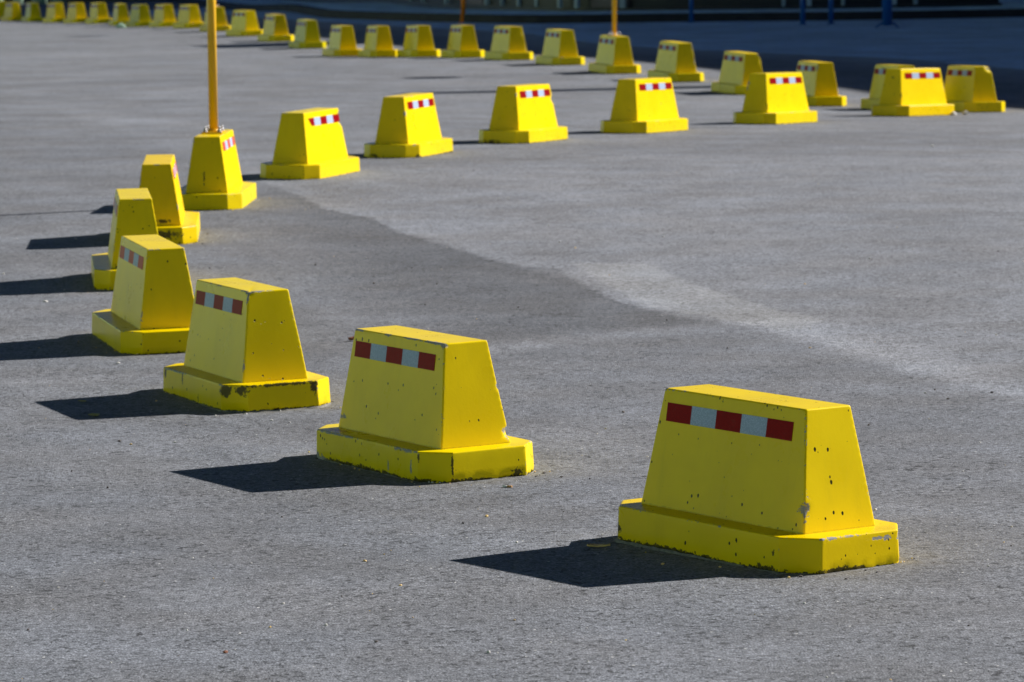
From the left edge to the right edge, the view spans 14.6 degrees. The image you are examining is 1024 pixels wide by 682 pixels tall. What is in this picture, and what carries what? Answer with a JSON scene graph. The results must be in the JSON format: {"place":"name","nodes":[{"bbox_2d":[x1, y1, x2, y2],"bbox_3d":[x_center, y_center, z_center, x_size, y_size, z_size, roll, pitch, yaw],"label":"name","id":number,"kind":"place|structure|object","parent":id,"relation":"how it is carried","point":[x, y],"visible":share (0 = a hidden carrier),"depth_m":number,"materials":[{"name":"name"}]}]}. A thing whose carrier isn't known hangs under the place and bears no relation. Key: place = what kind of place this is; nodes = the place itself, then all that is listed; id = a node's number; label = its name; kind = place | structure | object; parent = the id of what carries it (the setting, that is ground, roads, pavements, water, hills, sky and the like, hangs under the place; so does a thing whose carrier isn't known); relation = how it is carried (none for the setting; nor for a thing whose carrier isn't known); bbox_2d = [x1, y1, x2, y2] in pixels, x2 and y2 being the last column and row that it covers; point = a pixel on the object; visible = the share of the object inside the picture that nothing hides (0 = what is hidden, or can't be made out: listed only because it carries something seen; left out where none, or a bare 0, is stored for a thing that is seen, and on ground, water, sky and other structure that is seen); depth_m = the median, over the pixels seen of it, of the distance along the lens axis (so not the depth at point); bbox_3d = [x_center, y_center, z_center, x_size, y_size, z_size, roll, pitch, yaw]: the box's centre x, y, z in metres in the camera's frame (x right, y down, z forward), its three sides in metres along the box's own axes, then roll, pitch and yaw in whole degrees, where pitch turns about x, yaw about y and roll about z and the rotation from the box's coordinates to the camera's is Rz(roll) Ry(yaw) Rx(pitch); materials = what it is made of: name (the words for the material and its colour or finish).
{"place":"outdoors","nodes":[
{"label":"outdoors","id":0,"kind":"place"},
{"bbox_2d":[32,0,46,3],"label":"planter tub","id":1,"kind":"object","parent":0,"point":[40,1],"visible":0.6,"depth_m":142.58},
{"bbox_2d":[51,0,64,3],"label":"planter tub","id":2,"kind":"object","parent":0,"point":[59,1],"visible":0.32,"depth_m":142.40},
{"bbox_2d":[116,23,125,27],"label":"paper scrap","id":3,"kind":"object","parent":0,"point":[120,25],"visible":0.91,"depth_m":98.97,"materials":[{"name":"white paper"}]},
{"bbox_2d":[0,0,1023,681],"bbox_3d":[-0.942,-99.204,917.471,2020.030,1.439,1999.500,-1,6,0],"label":"asphalt ground","id":4,"kind":"structure","parent":0,"point":[898,286],"depth_m":20.87,"materials":[{"name":"grey asphalt"}]},
{"bbox_2d":[0,1,5,19],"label":"concrete block","id":5,"kind":"object","parent":4,"relation":"on","point":[2,7],"depth_m":122.45,"materials":[{"name":"yellow paint"}]},
{"bbox_2d":[1,2,24,20],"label":"concrete block","id":6,"kind":"object","parent":4,"relation":"on","point":[12,12],"depth_m":119.50,"materials":[{"name":"yellow paint"}]},
{"bbox_2d":[21,3,44,21],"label":"concrete block","id":7,"kind":"object","parent":4,"relation":"on","point":[32,13],"depth_m":115.93,"materials":[{"name":"yellow paint"}]},
{"bbox_2d":[42,3,66,22],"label":"concrete block","id":8,"kind":"object","parent":4,"relation":"on","point":[55,13],"depth_m":112.28,"materials":[{"name":"yellow paint"}]},
{"bbox_2d":[63,3,88,22],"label":"concrete block","id":9,"kind":"object","parent":4,"relation":"on","point":[76,13],"depth_m":109.08,"materials":[{"name":"yellow paint"}]},
{"bbox_2d":[3,0,154,2],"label":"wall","id":10,"kind":"structure","parent":4,"relation":"on","point":[30,1],"depth_m":144.04,"materials":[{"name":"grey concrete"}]},
{"bbox_2d":[85,2,112,23],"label":"concrete block","id":11,"kind":"object","parent":4,"relation":"on","point":[98,13],"depth_m":106.05,"materials":[{"name":"yellow paint"}]},
{"bbox_2d":[109,3,129,25],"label":"concrete block","id":12,"kind":"object","parent":4,"relation":"on","point":[120,14],"depth_m":102.66,"materials":[{"name":"yellow paint"}]},
{"bbox_2d":[91,188,157,290],"bbox_3d":[-2.365,-0.641,25.018,0.567,0.570,1.188,-2,7,-7],"label":"concrete block","id":13,"kind":"object","parent":4,"relation":"on","point":[133,212],"depth_m":24.59,"materials":[{"name":"yellow paint"}]},
{"bbox_2d":[126,4,152,26],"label":"concrete block","id":14,"kind":"object","parent":4,"relation":"on","point":[140,15],"depth_m":99.91,"materials":[{"name":"yellow paint"}]},
{"bbox_2d":[92,234,193,354],"bbox_3d":[-1.950,-0.258,21.701,0.572,0.570,1.181,-3,7,-15],"label":"concrete block","id":15,"kind":"object","parent":4,"relation":"on","point":[149,311],"depth_m":21.29,"materials":[{"name":"yellow paint"}]},
{"bbox_2d":[149,4,176,26],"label":"concrete block","id":16,"kind":"object","parent":4,"relation":"on","point":[164,15],"depth_m":97.36,"materials":[{"name":"yellow paint"}]},
{"bbox_2d":[139,154,200,243],"bbox_3d":[-2.477,-0.991,27.979,0.566,0.570,1.184,-1,8,-3],"label":"concrete block","id":17,"kind":"object","parent":4,"relation":"on","point":[176,223],"depth_m":27.55,"materials":[{"name":"yellow paint"}]},
{"bbox_2d":[173,5,203,28],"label":"concrete block","id":18,"kind":"object","parent":4,"relation":"on","point":[189,16],"depth_m":94.52,"materials":[{"name":"yellow paint"}]},
{"bbox_2d":[199,4,230,31],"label":"concrete block","id":19,"kind":"object","parent":4,"relation":"on","point":[221,23],"depth_m":90.82,"materials":[{"name":"yellow paint"}]},
{"bbox_2d":[181,0,256,209],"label":"concrete block","id":20,"kind":"object","parent":4,"relation":"on","point":[215,181],"depth_m":30.37,"materials":[{"name":"yellow paint"}]},
{"bbox_2d":[226,10,262,36],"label":"concrete block","id":21,"kind":"object","parent":4,"relation":"on","point":[244,23],"depth_m":86.55,"materials":[{"name":"yellow paint"}]},
{"bbox_2d":[163,277,331,412],"bbox_3d":[-1.291,0.011,19.183,0.574,0.570,1.183,-4,6,-22],"label":"concrete block","id":22,"kind":"object","parent":4,"relation":"on","point":[244,354],"depth_m":18.81,"materials":[{"name":"yellow paint"}]},
{"bbox_2d":[258,14,293,41],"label":"concrete block","id":23,"kind":"object","parent":4,"relation":"on","point":[275,28],"depth_m":82.18,"materials":[{"name":"yellow paint"}]},
{"bbox_2d":[289,19,325,48],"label":"concrete block","id":24,"kind":"object","parent":4,"relation":"on","point":[307,35],"depth_m":77.31,"materials":[{"name":"yellow paint"}]},
{"bbox_2d":[260,108,359,179],"bbox_3d":[-1.717,-1.677,33.902,0.573,0.570,1.177,2,7,19],"label":"concrete block","id":25,"kind":"object","parent":4,"relation":"on","point":[310,144],"depth_m":33.52,"materials":[{"name":"yellow paint"}]},
{"bbox_2d":[322,25,362,56],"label":"concrete block","id":26,"kind":"object","parent":4,"relation":"on","point":[342,42],"depth_m":71.82,"materials":[{"name":"yellow paint"}]},
{"bbox_2d":[358,26,396,57],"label":"concrete block","id":27,"kind":"object","parent":4,"relation":"on","point":[378,41],"depth_m":70.32,"materials":[{"name":"yellow paint"}]},
{"bbox_2d":[364,93,452,157],"bbox_3d":[-0.955,-1.986,36.779,0.545,0.570,1.151,2,7,18],"label":"concrete block","id":28,"kind":"object","parent":4,"relation":"on","point":[408,125],"depth_m":36.39,"materials":[{"name":"yellow paint"}]},
{"bbox_2d":[397,25,440,57],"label":"concrete block","id":29,"kind":"object","parent":4,"relation":"on","point":[418,41],"depth_m":69.13,"materials":[{"name":"yellow paint"}]},
{"bbox_2d":[317,325,534,482],"bbox_3d":[-0.376,0.255,16.669,0.572,0.570,1.177,-5,7,-29],"label":"concrete block","id":30,"kind":"object","parent":4,"relation":"on","point":[419,405],"depth_m":16.35,"materials":[{"name":"yellow paint"}]},
{"bbox_2d":[441,25,484,57],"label":"concrete block","id":31,"kind":"object","parent":4,"relation":"on","point":[462,42],"depth_m":67.62,"materials":[{"name":"yellow paint"}]},
{"bbox_2d":[460,0,465,22],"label":"marker post","id":32,"kind":"object","parent":4,"relation":"on","point":[463,7],"visible":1,"depth_m":91.28,"materials":[{"name":"orange metal"}]},
{"bbox_2d":[484,26,532,59],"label":"concrete block","id":33,"kind":"object","parent":4,"relation":"on","point":[508,42],"depth_m":65.70,"materials":[{"name":"yellow paint"}]},
{"bbox_2d":[479,84,567,143],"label":"concrete block","id":34,"kind":"object","parent":4,"relation":"on","point":[523,113],"depth_m":38.83,"materials":[{"name":"yellow paint"}]},
{"bbox_2d":[535,29,584,65],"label":"concrete block","id":35,"kind":"object","parent":4,"relation":"on","point":[559,48],"depth_m":62.91,"materials":[{"name":"yellow paint"}]},
{"bbox_2d":[164,0,1023,22],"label":"kerb","id":36,"kind":"structure","parent":4,"relation":"on","point":[651,17],"depth_m":89.23,"materials":[{"name":"stone"}]},
{"bbox_2d":[587,544,609,546],"bbox_3d":[0.311,0.733,14.299,0.085,0.014,0.051,0,6,10],"label":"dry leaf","id":37,"kind":"object","parent":4,"relation":"on","point":[596,545],"visible":1,"depth_m":14.30,"materials":[{"name":"brown plant"}]},
{"bbox_2d":[588,0,640,73],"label":"concrete block","id":38,"kind":"object","parent":4,"relation":"on","point":[614,54],"depth_m":59.46,"materials":[{"name":"yellow paint"}]},
{"bbox_2d":[600,77,687,133],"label":"concrete block","id":39,"kind":"object","parent":4,"relation":"on","point":[644,105],"depth_m":41.02,"materials":[{"name":"yellow paint"}]},
{"bbox_2d":[648,41,703,81],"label":"concrete block","id":40,"kind":"object","parent":4,"relation":"on","point":[675,61],"depth_m":57.05,"materials":[{"name":"yellow paint"}]},
{"bbox_2d":[689,0,694,21],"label":"barrier post","id":41,"kind":"object","parent":4,"relation":"on","point":[691,14],"visible":1,"depth_m":88.10,"materials":[{"name":"blue metal"}]},
{"bbox_2d":[711,51,762,94],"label":"concrete block","id":42,"kind":"object","parent":4,"relation":"on","point":[738,68],"depth_m":53.82,"materials":[{"name":"yellow paint"}]},
{"bbox_2d":[614,384,898,573],"bbox_3d":[0.868,0.480,14.168,0.567,0.570,1.186,-5,7,-35],"label":"concrete block","id":43,"kind":"object","parent":4,"relation":"on","point":[767,482],"depth_m":13.92,"materials":[{"name":"yellow paint"}]},
{"bbox_2d":[733,72,816,124],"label":"concrete block","id":44,"kind":"object","parent":4,"relation":"on","point":[775,98],"depth_m":43.50,"materials":[{"name":"yellow paint"}]},
{"bbox_2d":[798,0,806,24],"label":"barrier post","id":45,"kind":"object","parent":4,"relation":"on","point":[802,12],"visible":1,"depth_m":85.51,"materials":[{"name":"blue metal"}]},
{"bbox_2d":[796,61,846,106],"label":"concrete block","id":46,"kind":"object","parent":4,"relation":"on","point":[820,84],"depth_m":50.54,"materials":[{"name":"yellow paint"}]},
{"bbox_2d":[827,0,834,23],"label":"barrier post","id":47,"kind":"object","parent":4,"relation":"on","point":[830,12],"visible":1,"depth_m":85.91,"materials":[{"name":"blue metal"}]},
{"bbox_2d":[875,0,898,27],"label":"stand post","id":48,"kind":"object","parent":4,"relation":"on","point":[886,12],"visible":1,"depth_m":82.69,"materials":[{"name":"blue metal"}]},
{"bbox_2d":[861,64,913,108],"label":"concrete block","id":49,"kind":"object","parent":4,"relation":"on","point":[876,85],"depth_m":49.50,"materials":[{"name":"yellow paint"}]},
{"bbox_2d":[871,68,954,116],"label":"concrete block","id":50,"kind":"object","parent":4,"relation":"on","point":[909,92],"depth_m":46.45,"materials":[{"name":"yellow paint"}]},
{"bbox_2d":[944,65,1004,112],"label":"concrete block","id":51,"kind":"object","parent":4,"relation":"on","point":[970,89],"depth_m":48.09,"materials":[{"name":"yellow paint"}]},
{"bbox_2d":[3,165,1023,679],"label":"loose grit","id":52,"kind":"object","parent":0,"point":[485,515],"visible":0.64,"depth_m":16.17,"materials":[{"name":"white stone"}]},
{"bbox_2d":[216,0,1023,14],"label":"pavement","id":53,"kind":"structure","parent":0,"point":[393,7],"depth_m":92.98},
{"bbox_2d":[298,0,1001,10],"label":"glazed pavilion","id":54,"kind":"structure","parent":53,"relation":"on","point":[579,5],"depth_m":91.99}
]}

